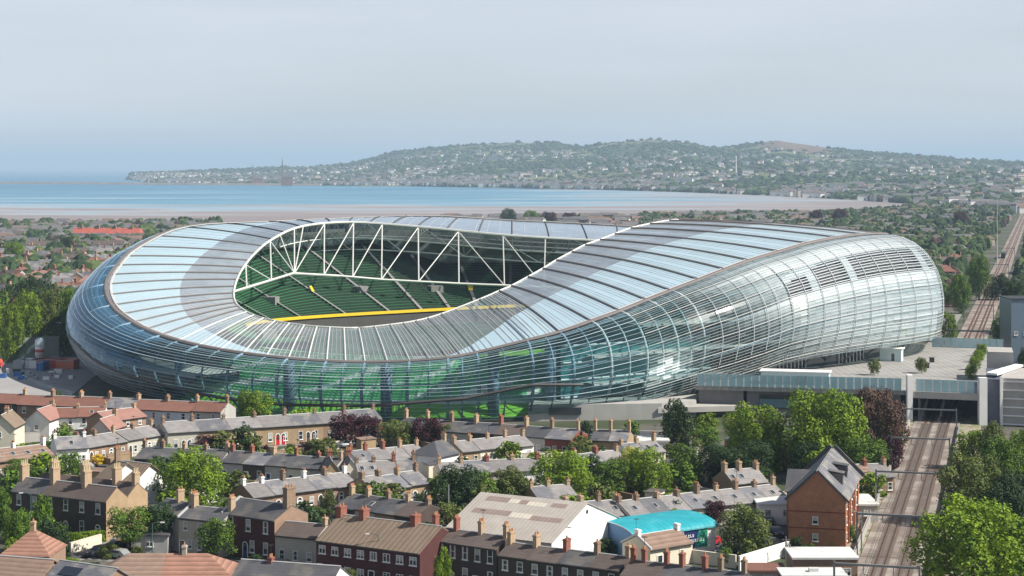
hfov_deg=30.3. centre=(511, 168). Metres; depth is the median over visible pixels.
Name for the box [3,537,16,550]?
shrub
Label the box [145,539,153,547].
window
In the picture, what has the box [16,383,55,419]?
house
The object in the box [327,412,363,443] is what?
tree
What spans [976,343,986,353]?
shrub
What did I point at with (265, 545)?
window
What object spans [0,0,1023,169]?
sky
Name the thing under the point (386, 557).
window
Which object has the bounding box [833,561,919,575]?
overhead line portal
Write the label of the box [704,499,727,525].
tree
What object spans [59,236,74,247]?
tree
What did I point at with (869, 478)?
shrub
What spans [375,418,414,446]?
tree
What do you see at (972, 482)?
tree
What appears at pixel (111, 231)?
red roofed terrace
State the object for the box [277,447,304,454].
yard wall
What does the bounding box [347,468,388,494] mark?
house
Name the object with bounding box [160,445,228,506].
tree
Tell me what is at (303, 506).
shrub
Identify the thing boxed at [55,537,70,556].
shrub
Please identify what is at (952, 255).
house
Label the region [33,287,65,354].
tree
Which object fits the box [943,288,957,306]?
house
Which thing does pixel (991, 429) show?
tree
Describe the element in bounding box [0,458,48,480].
tree
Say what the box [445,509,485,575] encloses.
house
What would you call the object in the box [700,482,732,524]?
house
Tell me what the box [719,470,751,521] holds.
house
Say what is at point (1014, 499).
tree
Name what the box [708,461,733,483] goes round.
shrub
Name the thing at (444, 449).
house
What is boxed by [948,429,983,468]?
tree
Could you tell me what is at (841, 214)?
tree
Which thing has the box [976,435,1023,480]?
tree
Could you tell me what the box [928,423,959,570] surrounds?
railway fence
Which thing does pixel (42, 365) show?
container
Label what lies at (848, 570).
window
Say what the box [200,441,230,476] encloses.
house
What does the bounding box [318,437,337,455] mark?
shrub
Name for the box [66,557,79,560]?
shrub
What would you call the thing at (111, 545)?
shrub
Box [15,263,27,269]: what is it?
suburban house
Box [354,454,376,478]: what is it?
house
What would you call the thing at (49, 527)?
tree
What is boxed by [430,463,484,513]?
tree
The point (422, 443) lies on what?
yard wall
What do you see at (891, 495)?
overhead wire
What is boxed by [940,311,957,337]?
tree
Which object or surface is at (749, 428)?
tree
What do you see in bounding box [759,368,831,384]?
canopy
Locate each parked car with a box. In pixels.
[86,544,110,556]
[92,464,107,467]
[103,548,129,557]
[104,538,130,547]
[274,558,290,561]
[341,440,355,447]
[714,544,739,553]
[716,536,721,544]
[757,536,779,546]
[763,516,776,525]
[768,526,784,536]
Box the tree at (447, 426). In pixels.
[439,424,450,439]
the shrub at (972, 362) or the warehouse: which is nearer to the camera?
the warehouse
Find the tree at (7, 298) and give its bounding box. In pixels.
[0,290,14,303]
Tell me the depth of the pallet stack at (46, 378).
552.26 m
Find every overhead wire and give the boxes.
[862,401,926,573]
[865,402,927,572]
[892,402,943,573]
[894,402,944,573]
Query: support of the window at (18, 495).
in the house at (26, 484)
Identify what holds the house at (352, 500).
on the ground
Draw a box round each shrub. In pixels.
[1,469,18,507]
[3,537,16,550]
[14,511,55,530]
[28,452,66,477]
[47,427,73,447]
[52,422,74,436]
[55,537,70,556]
[56,524,73,534]
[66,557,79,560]
[89,453,105,464]
[96,541,118,558]
[130,546,145,552]
[150,456,174,472]
[156,488,188,504]
[193,435,224,448]
[210,430,235,448]
[217,472,232,488]
[217,496,237,507]
[223,470,253,496]
[230,425,261,450]
[237,433,265,451]
[247,554,263,559]
[261,444,270,452]
[284,447,300,454]
[287,443,295,448]
[290,409,311,413]
[296,500,311,513]
[298,442,317,452]
[304,438,330,455]
[307,507,333,525]
[308,505,328,516]
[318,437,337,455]
[343,568,357,575]
[347,480,385,496]
[378,482,405,499]
[425,473,462,500]
[462,483,497,509]
[494,440,522,458]
[527,452,544,460]
[540,447,549,451]
[559,494,588,500]
[567,436,592,451]
[574,454,607,487]
[580,420,592,437]
[587,482,614,499]
[597,444,606,451]
[600,537,617,554]
[623,419,639,437]
[624,477,645,497]
[662,461,697,492]
[663,443,678,458]
[687,425,721,453]
[693,421,712,436]
[694,412,720,435]
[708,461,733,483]
[736,539,758,557]
[769,460,782,472]
[787,536,802,546]
[802,448,824,466]
[849,525,855,541]
[859,471,887,497]
[964,365,976,378]
[968,355,981,369]
[972,349,984,361]
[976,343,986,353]
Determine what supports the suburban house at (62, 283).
on the ground
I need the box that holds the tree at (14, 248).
[3,242,26,254]
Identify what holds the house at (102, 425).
on the ground
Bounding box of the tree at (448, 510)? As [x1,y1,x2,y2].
[438,501,461,526]
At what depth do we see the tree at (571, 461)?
347.68 m
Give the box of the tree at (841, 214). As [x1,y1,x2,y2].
[830,208,847,218]
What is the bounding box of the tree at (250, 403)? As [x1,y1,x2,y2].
[235,388,273,416]
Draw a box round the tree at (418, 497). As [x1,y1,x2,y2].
[413,493,424,501]
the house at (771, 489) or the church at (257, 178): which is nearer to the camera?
the house at (771, 489)
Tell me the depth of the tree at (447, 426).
417.75 m
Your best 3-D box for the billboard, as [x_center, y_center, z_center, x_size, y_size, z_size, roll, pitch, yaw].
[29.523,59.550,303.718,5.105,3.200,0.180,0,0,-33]
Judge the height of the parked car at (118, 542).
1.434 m
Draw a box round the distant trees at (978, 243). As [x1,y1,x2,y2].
[0,198,1023,294]
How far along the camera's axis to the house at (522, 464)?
366.99 m
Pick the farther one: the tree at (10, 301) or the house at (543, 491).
the tree at (10, 301)
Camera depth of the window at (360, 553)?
281.90 m
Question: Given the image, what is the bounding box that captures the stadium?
[66,215,943,420]
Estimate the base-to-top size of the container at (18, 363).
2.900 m
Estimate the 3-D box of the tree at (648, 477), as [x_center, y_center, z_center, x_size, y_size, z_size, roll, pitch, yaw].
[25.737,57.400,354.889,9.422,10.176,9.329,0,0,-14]
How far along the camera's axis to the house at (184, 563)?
266.39 m
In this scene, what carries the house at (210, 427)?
on the ground
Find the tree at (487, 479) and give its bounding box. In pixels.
[463,469,498,502]
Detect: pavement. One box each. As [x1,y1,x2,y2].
[80,548,239,561]
[571,428,661,435]
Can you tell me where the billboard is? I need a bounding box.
[683,528,707,548]
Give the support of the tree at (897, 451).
on the ground
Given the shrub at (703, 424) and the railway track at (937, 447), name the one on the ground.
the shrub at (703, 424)
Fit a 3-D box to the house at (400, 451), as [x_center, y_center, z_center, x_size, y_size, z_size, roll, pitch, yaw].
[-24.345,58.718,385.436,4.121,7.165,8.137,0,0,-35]
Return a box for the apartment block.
[784,444,864,546]
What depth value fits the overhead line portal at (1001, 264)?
1079.05 m
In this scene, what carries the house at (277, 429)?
on the ground
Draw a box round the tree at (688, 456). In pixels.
[666,443,705,486]
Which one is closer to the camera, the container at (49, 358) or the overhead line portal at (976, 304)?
the container at (49, 358)
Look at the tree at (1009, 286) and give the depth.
710.56 m
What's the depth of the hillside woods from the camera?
7240.45 m
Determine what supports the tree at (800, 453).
on the ground
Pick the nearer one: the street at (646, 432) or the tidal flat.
the street at (646, 432)
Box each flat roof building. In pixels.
[131,529,172,552]
[636,435,669,454]
[747,563,784,575]
[754,496,786,524]
[776,567,847,575]
[784,547,859,575]
[858,494,879,522]
[999,296,1023,363]
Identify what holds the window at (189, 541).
in the house at (192, 515)
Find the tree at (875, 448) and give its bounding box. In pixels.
[837,432,891,463]
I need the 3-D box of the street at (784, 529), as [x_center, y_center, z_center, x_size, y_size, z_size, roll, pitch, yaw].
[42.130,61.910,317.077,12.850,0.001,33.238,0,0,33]
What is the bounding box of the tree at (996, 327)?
[991,316,999,338]
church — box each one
[252,168,262,182]
[281,159,292,185]
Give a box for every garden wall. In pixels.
[25,429,82,442]
[70,534,101,553]
[522,452,546,457]
[541,450,607,461]
[692,549,735,567]
[738,541,789,570]
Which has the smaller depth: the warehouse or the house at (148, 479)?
the warehouse
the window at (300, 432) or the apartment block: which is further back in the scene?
the window at (300, 432)
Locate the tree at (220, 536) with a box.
[193,517,237,555]
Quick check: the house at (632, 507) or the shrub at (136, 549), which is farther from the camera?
the house at (632, 507)
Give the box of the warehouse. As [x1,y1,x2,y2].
[446,492,620,551]
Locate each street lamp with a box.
[19,492,30,518]
[152,522,164,552]
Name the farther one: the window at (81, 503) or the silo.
the silo
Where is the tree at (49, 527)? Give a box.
[36,520,72,541]
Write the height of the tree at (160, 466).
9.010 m
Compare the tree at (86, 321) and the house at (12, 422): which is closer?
the house at (12, 422)
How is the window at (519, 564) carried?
in the house at (512, 555)
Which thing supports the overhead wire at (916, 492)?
hanging from the overhead line portal at (940, 410)
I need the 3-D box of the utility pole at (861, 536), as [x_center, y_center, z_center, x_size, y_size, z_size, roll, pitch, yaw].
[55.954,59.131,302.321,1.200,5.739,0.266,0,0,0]
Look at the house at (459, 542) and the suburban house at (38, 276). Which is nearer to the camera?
the house at (459, 542)
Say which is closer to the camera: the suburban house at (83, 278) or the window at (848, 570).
the window at (848, 570)
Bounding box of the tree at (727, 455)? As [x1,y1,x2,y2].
[700,438,775,479]
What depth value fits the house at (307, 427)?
426.56 m
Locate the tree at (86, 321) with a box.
[76,299,90,347]
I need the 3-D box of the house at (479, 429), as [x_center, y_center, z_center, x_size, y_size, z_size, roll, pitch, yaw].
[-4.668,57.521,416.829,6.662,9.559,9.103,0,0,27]
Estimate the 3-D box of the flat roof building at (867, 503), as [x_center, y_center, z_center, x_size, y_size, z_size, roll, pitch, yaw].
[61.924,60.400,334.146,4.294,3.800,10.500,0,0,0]
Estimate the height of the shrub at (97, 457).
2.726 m
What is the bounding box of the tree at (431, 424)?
[409,415,446,442]
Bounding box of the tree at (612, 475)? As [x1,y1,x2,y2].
[592,457,638,496]
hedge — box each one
[30,441,50,445]
[63,529,105,541]
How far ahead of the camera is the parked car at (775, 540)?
308.94 m
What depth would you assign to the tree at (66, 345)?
622.24 m
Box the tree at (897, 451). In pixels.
[879,433,903,469]
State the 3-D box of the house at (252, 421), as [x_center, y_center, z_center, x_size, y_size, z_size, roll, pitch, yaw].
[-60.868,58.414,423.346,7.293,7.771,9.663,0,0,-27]
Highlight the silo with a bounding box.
[35,338,43,357]
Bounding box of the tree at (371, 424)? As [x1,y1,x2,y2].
[351,413,382,439]
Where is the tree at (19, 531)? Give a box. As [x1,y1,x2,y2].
[1,507,31,542]
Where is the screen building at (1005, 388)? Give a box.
[986,347,1023,425]
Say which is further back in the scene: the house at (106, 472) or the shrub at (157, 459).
the shrub at (157, 459)
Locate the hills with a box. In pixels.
[125,140,1023,203]
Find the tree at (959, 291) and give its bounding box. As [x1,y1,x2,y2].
[949,273,972,313]
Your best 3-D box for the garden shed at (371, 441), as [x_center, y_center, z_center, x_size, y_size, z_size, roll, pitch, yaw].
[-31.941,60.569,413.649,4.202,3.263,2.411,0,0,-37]
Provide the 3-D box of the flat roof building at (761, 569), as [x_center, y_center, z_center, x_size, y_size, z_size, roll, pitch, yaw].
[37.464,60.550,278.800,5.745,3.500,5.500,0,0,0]
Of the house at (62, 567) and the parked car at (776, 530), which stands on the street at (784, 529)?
the parked car at (776, 530)
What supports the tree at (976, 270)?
on the ground
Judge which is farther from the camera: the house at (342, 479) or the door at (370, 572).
the house at (342, 479)
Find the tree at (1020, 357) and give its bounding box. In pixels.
[1017,347,1023,367]
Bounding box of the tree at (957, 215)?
[953,210,968,222]
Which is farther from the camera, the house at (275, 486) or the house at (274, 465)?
the house at (274, 465)
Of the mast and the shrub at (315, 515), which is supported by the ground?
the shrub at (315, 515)
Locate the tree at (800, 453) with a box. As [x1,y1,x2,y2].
[789,440,824,468]
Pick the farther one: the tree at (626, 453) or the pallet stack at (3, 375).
the pallet stack at (3, 375)
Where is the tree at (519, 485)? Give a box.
[493,464,529,495]
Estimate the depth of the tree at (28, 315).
613.79 m
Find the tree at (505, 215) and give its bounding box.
[500,208,516,219]
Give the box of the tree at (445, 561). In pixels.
[432,546,454,575]
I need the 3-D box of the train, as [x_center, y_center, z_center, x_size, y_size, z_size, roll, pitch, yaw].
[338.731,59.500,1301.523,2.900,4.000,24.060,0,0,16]
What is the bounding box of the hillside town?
[130,147,1023,213]
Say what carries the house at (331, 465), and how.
on the ground
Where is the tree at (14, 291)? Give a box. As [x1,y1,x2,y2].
[0,283,19,296]
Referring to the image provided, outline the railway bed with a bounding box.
[858,213,1023,575]
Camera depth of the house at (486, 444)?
394.62 m
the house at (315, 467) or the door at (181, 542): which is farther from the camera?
the house at (315, 467)
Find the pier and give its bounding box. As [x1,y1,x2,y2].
[0,182,322,185]
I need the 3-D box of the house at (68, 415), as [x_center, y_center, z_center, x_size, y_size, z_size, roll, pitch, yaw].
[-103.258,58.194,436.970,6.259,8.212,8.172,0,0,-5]
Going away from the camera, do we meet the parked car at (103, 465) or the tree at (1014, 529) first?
the tree at (1014, 529)
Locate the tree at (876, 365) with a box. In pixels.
[867,359,881,374]
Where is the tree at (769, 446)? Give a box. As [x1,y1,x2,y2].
[758,425,789,467]
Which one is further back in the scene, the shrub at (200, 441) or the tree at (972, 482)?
the shrub at (200, 441)
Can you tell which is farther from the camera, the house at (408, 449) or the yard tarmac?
the yard tarmac
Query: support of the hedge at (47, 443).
on the ground
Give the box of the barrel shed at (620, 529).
[607,510,717,554]
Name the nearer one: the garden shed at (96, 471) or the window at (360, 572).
the window at (360, 572)
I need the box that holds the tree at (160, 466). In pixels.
[146,458,172,499]
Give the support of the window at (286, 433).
in the house at (277, 429)
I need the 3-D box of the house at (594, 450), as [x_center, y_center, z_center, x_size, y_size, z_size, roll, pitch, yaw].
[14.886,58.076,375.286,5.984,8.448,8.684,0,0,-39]
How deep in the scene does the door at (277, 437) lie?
422.57 m
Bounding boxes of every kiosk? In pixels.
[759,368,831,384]
[878,347,904,361]
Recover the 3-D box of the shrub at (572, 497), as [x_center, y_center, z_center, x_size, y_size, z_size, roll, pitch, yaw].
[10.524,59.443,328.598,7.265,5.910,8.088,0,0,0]
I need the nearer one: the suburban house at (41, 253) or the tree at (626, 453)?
the tree at (626, 453)
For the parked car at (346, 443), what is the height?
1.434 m
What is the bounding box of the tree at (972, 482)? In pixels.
[934,451,1003,523]
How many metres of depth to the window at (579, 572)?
266.12 m
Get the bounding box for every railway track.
[868,214,1023,575]
[895,219,1023,575]
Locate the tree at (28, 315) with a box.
[15,288,45,337]
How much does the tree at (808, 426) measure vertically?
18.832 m
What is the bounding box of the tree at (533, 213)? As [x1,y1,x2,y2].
[524,210,538,216]
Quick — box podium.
[528,337,1002,425]
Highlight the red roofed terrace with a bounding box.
[72,224,142,234]
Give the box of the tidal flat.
[0,190,907,221]
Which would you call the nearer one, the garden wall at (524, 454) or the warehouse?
the warehouse
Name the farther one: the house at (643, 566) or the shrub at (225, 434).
the shrub at (225, 434)
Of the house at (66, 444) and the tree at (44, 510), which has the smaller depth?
the tree at (44, 510)
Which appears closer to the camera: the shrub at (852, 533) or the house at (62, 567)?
the house at (62, 567)
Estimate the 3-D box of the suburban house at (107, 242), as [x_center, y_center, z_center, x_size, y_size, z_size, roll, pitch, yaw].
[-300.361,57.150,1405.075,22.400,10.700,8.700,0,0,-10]
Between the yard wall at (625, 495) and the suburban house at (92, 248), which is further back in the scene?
the suburban house at (92, 248)
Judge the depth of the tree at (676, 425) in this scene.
412.32 m
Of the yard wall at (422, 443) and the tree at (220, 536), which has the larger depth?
the yard wall at (422, 443)
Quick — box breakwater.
[0,172,100,172]
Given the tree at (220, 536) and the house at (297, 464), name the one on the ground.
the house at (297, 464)
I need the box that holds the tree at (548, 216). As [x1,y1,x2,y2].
[539,211,556,220]
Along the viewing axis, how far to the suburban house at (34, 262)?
1095.58 m
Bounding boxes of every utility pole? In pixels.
[782,536,789,562]
[861,520,861,552]
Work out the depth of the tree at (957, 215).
1883.50 m
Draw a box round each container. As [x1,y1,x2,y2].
[13,359,25,369]
[25,358,40,368]
[36,360,48,371]
[41,357,57,367]
[49,358,68,368]
[55,358,78,369]
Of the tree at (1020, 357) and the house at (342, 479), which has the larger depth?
the tree at (1020, 357)
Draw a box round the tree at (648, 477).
[625,446,672,496]
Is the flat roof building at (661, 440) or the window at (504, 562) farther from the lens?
the flat roof building at (661, 440)
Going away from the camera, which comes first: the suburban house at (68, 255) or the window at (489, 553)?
the window at (489, 553)
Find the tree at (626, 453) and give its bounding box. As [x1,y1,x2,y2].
[617,446,640,477]
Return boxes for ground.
[0,213,1023,572]
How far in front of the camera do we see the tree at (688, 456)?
366.51 m
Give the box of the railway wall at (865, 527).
[853,419,909,553]
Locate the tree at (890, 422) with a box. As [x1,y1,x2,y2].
[851,384,912,460]
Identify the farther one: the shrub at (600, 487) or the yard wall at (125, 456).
the yard wall at (125, 456)
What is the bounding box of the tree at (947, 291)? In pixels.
[941,283,953,304]
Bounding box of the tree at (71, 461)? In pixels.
[53,451,82,475]
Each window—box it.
[16,494,21,505]
[31,496,36,506]
[34,425,38,430]
[63,499,67,510]
[79,501,84,512]
[79,520,83,531]
[95,503,100,514]
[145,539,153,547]
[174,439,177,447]
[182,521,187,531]
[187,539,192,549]
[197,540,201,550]
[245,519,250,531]
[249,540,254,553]
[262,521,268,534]
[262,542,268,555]
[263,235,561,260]
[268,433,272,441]
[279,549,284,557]
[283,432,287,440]
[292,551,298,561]
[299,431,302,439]
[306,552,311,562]
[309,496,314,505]
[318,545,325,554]
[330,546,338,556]
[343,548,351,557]
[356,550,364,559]
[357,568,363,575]
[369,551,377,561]
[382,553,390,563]
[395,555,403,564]
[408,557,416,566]
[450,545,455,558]
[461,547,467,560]
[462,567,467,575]
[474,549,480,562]
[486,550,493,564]
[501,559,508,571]
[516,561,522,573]
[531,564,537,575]
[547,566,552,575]
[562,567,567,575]
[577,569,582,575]
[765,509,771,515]
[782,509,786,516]
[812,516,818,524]
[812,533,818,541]
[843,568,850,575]
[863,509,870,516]
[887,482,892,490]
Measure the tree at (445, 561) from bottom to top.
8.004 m
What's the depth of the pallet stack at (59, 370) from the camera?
569.91 m
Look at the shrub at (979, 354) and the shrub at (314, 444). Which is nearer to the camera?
the shrub at (314, 444)
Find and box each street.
[66,546,130,559]
[382,425,662,434]
[712,525,787,554]
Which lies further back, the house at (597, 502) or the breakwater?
the breakwater
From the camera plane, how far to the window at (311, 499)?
342.54 m
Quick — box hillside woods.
[127,137,1023,203]
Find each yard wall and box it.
[102,457,111,464]
[107,450,129,454]
[107,453,130,460]
[189,444,209,448]
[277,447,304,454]
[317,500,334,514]
[411,439,429,446]
[613,490,632,499]
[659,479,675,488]
[688,484,712,491]
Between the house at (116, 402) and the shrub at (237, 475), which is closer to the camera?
the shrub at (237, 475)
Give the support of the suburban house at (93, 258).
on the ground
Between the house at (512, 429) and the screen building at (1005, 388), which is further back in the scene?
the screen building at (1005, 388)
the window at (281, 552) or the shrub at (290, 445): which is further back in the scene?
the shrub at (290, 445)
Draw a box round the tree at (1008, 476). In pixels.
[990,469,1023,513]
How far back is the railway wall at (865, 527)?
320.30 m
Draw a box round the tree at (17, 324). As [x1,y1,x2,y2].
[0,300,25,362]
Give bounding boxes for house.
[0,248,27,252]
[0,266,26,274]
[0,387,27,415]
[0,405,25,447]
[0,434,25,479]
[0,510,66,561]
[0,555,56,575]
[10,456,73,525]
[12,269,24,276]
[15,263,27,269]
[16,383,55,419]
[16,435,55,469]
[24,248,50,255]
[24,258,42,264]
[24,272,41,279]
[24,398,59,440]
[25,239,56,244]
[25,243,45,250]
[30,261,44,269]
[32,267,46,272]
[37,274,71,284]
[39,259,70,262]
[42,457,104,530]
[43,270,74,281]
[44,252,77,258]
[45,390,83,406]
[46,559,129,575]
[50,429,88,466]
[52,282,82,289]
[53,272,73,280]
[54,245,88,251]
[54,248,86,253]
[54,402,79,429]
[57,279,70,284]
[69,277,83,284]
[71,268,89,275]
[71,269,83,280]
[72,428,108,463]
[72,462,148,540]
[73,390,111,406]
[75,242,94,247]
[77,400,106,435]
[78,264,90,271]
[78,272,91,281]
[85,243,113,251]
[85,401,147,434]
[87,252,114,258]
[87,253,102,261]
[89,408,126,434]
[93,238,123,245]
[93,245,114,252]
[95,438,134,479]
[97,424,128,453]
[100,242,123,249]
[104,553,165,575]
[106,387,141,409]
[115,416,147,456]
[122,460,169,503]
[133,432,165,462]
[135,418,163,446]
[136,394,170,427]
[150,486,194,551]
[156,413,199,447]
[158,441,186,463]
[160,394,199,420]
[161,542,238,575]
[177,483,235,557]
[179,442,208,476]
[190,389,235,419]
[194,407,231,448]
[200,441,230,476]
[220,442,254,480]
[221,484,308,559]
[225,410,262,445]
[230,473,275,501]
[231,544,351,575]
[242,444,277,481]
[257,407,292,445]
[264,439,299,479]
[264,462,296,502]
[274,514,328,563]
[286,450,321,477]
[286,468,317,507]
[287,407,323,443]
[306,466,337,503]
[309,449,344,474]
[315,497,388,575]
[316,404,352,440]
[320,448,340,473]
[327,456,352,503]
[334,483,371,517]
[340,447,355,479]
[346,402,382,439]
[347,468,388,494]
[348,435,375,461]
[353,488,391,516]
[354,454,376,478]
[365,511,448,575]
[367,438,391,459]
[373,484,412,519]
[375,444,396,474]
[381,465,412,492]
[385,438,410,458]
[393,495,444,526]
[396,449,418,471]
[398,408,429,444]
[400,461,431,501]
[402,431,420,457]
[411,432,460,473]
[421,411,454,442]
[432,511,460,569]
[433,454,464,491]
[443,413,478,442]
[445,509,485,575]
[450,433,480,459]
[464,453,493,484]
[468,408,504,438]
[470,521,517,575]
[472,431,497,459]
[489,445,517,483]
[490,428,514,458]
[493,415,528,436]
[496,528,541,575]
[507,427,533,457]
[514,450,543,485]
[520,470,559,499]
[525,417,553,451]
[526,527,571,575]
[544,413,587,451]
[545,447,577,485]
[550,476,576,499]
[556,539,601,575]
[561,493,583,501]
[579,438,605,474]
[584,490,610,512]
[587,542,631,575]
[590,417,612,449]
[598,443,629,479]
[601,484,625,516]
[608,418,633,449]
[611,436,645,460]
[615,491,649,515]
[619,536,670,575]
[621,518,693,563]
[639,425,666,466]
[639,489,669,512]
[660,480,692,510]
[660,550,708,575]
[680,481,710,514]
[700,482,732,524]
[702,554,751,575]
[712,459,750,488]
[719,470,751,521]
[738,479,766,519]
[742,460,768,484]
[757,474,786,496]
[856,457,874,494]
[867,456,895,492]
[917,233,939,237]
[930,254,946,260]
[935,262,956,275]
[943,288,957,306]
[948,249,960,256]
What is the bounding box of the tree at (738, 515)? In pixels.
[716,500,772,552]
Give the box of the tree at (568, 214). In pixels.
[561,212,576,219]
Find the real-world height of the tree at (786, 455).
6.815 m
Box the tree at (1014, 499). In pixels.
[977,479,1023,540]
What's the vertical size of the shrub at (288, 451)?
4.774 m
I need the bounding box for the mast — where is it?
[735,156,736,171]
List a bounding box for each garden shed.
[91,467,104,477]
[355,436,376,449]
[385,436,395,446]
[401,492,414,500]
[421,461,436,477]
[644,488,665,496]
[704,466,713,481]
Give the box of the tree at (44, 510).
[31,492,53,534]
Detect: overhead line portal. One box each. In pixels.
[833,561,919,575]
[856,511,931,557]
[875,469,941,500]
[891,436,949,470]
[904,408,956,434]
[948,329,983,337]
[963,304,993,321]
[987,264,1008,276]
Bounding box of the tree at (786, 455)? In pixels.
[769,439,793,470]
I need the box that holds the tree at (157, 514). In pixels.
[140,501,175,532]
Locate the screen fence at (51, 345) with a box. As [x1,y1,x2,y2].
[0,334,58,361]
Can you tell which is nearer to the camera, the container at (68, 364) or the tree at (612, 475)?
the tree at (612, 475)
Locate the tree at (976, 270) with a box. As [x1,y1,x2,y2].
[966,253,991,299]
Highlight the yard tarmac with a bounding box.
[0,357,114,395]
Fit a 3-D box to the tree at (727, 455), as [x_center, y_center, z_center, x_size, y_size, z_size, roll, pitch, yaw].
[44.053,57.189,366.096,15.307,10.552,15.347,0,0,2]
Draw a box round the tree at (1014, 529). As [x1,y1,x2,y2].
[995,518,1023,575]
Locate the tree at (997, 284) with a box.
[985,273,1011,299]
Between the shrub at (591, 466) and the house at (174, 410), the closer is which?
the shrub at (591, 466)
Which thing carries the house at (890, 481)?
on the ground
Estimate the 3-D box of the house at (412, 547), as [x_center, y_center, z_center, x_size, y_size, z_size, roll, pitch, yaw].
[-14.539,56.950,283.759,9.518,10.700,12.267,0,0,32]
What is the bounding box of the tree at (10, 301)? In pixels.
[7,295,25,304]
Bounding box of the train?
[1001,251,1005,257]
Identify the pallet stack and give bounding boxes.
[0,373,6,377]
[13,372,21,375]
[42,376,50,379]
[54,369,62,372]
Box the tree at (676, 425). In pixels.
[660,398,696,446]
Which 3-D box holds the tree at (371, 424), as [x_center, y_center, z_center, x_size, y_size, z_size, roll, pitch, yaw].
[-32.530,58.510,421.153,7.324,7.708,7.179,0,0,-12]
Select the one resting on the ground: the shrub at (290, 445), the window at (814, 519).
the shrub at (290, 445)
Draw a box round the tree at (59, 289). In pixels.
[48,282,64,303]
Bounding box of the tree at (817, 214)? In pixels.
[808,209,823,218]
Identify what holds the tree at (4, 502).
on the ground
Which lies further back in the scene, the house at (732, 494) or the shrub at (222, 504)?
the house at (732, 494)
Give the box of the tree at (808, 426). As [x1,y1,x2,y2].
[779,384,869,467]
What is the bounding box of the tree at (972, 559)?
[900,490,1023,575]
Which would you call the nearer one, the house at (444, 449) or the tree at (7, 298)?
the house at (444, 449)
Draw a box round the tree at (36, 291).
[24,286,45,301]
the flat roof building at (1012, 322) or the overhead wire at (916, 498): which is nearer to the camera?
the overhead wire at (916, 498)
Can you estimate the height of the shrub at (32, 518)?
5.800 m
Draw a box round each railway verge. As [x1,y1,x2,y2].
[846,417,915,560]
[932,417,980,575]
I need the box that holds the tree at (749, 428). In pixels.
[720,400,786,467]
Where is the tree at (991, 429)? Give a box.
[980,420,1007,463]
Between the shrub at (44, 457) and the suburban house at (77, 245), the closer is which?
the shrub at (44, 457)
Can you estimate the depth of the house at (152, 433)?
412.42 m
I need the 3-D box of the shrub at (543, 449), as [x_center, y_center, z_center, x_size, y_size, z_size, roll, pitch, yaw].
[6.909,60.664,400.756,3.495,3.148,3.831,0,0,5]
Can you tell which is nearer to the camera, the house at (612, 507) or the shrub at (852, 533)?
the shrub at (852, 533)
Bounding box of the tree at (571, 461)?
[528,447,597,496]
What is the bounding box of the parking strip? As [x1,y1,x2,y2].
[927,314,961,344]
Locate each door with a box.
[89,451,93,463]
[128,445,132,456]
[179,540,185,552]
[242,541,247,557]
[265,473,270,479]
[275,433,279,444]
[281,433,285,444]
[297,497,302,507]
[306,431,310,441]
[311,431,315,439]
[338,491,343,503]
[368,570,374,575]
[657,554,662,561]
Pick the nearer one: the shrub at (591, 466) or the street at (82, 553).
the street at (82, 553)
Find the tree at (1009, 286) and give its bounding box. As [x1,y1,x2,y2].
[1002,279,1023,295]
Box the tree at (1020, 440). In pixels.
[1009,428,1023,474]
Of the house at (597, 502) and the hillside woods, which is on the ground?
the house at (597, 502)
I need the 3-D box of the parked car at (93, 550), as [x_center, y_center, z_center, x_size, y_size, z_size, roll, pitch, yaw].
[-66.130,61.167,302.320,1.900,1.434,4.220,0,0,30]
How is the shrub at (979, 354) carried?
on the podium
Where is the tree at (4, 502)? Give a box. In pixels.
[0,485,13,535]
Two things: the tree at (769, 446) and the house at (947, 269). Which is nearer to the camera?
the tree at (769, 446)
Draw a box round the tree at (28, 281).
[18,274,51,299]
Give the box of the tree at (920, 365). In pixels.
[914,357,928,372]
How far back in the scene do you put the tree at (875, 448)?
376.97 m
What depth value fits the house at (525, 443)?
400.14 m
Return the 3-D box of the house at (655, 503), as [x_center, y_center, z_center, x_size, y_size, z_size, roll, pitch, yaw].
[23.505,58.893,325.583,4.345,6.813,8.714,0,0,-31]
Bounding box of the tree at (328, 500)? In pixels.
[318,488,336,519]
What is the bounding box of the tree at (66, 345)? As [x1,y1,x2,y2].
[53,285,79,356]
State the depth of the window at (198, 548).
302.33 m
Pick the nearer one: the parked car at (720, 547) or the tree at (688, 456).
the parked car at (720, 547)
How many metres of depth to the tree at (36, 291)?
750.38 m
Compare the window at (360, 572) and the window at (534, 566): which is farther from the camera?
the window at (360, 572)
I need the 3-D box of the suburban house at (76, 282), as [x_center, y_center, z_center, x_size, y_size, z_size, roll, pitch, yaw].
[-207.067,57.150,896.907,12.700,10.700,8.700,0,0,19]
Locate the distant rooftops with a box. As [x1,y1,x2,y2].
[0,202,1010,245]
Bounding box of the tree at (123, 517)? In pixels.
[105,506,152,550]
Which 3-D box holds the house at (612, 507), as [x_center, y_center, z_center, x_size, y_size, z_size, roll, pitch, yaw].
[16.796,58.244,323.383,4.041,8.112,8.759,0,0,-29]
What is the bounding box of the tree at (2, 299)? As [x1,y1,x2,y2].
[0,293,8,307]
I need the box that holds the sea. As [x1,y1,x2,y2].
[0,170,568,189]
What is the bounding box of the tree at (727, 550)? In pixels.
[718,546,731,562]
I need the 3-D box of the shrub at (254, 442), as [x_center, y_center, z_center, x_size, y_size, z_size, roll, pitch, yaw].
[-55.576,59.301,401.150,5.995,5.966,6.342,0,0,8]

